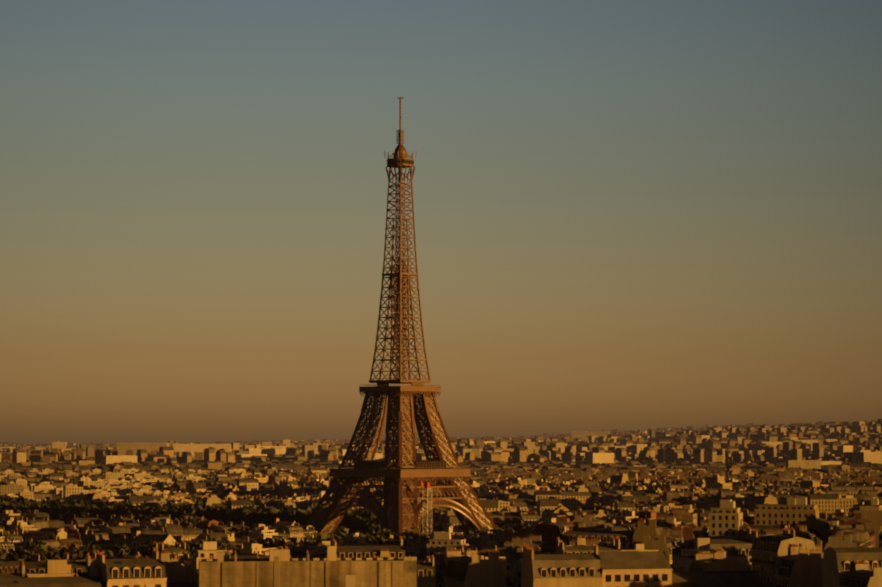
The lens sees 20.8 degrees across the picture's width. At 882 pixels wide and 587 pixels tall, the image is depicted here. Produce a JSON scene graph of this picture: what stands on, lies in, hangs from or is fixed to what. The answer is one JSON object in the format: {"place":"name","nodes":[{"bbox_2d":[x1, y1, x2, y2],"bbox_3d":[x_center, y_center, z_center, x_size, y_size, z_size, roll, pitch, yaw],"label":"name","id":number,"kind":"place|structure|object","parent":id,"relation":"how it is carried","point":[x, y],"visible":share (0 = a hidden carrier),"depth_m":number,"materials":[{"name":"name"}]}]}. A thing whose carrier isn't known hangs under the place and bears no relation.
{"place":"outdoors","nodes":[
{"label":"outdoors","id":0,"kind":"place"},
{"bbox_2d":[0,436,533,544],"bbox_3d":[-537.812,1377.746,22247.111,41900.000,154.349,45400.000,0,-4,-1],"label":"ground","id":1,"kind":"structure","parent":0,"point":[19,443],"depth_m":29287.00,"materials":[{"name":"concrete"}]},
{"bbox_2d":[23,540,409,559],"bbox_3d":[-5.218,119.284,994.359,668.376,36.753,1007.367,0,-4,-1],"label":"street trees","id":2,"kind":"object","parent":1,"relation":"on","point":[30,544],"depth_m":1386.79,"materials":[{"name":"green plant"}]},
{"bbox_2d":[305,96,495,538],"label":"eiffel tower","id":3,"kind":"structure","parent":1,"relation":"on","point":[395,473],"depth_m":1698.39,"materials":[{"name":"metal"}]},
{"bbox_2d":[0,431,821,586],"bbox_3d":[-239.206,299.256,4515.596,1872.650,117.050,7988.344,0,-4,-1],"label":"buildings","id":4,"kind":"structure","parent":1,"relation":"on","point":[279,568],"depth_m":592.00,"materials":[{"name":"stone"}]},
{"bbox_2d":[0,496,848,561],"bbox_3d":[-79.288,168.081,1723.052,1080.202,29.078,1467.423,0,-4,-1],"label":"park trees","id":5,"kind":"object","parent":1,"relation":"on","point":[365,523],"visible":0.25,"depth_m":1792.80,"materials":[{"name":"green plant"}]},
{"bbox_2d":[422,482,431,537],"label":"scaffolding tower","id":6,"kind":"structure","parent":1,"relation":"on","point":[427,486],"depth_m":1649.74,"materials":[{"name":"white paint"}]},
{"bbox_2d":[0,497,881,586],"bbox_3d":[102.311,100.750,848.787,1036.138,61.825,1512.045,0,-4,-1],"label":"city buildings","id":7,"kind":"structure","parent":1,"relation":"on","point":[796,542],"depth_m":845.55,"materials":[{"name":"stone"}]},
{"bbox_2d":[0,464,881,533],"bbox_3d":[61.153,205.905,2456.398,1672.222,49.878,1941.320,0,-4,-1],"label":"city buildings","id":8,"kind":"structure","parent":1,"relation":"on","point":[508,498],"depth_m":2288.13,"materials":[{"name":"stone"}]},
{"bbox_2d":[0,419,881,474],"bbox_3d":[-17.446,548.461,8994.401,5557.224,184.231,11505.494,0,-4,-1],"label":"city buildings","id":9,"kind":"structure","parent":1,"relation":"on","point":[752,447],"depth_m":5221.80,"materials":[{"name":"stone"}]},
{"bbox_2d":[0,0,881,442],"label":"sky","id":10,"kind":"structure","parent":0,"point":[635,215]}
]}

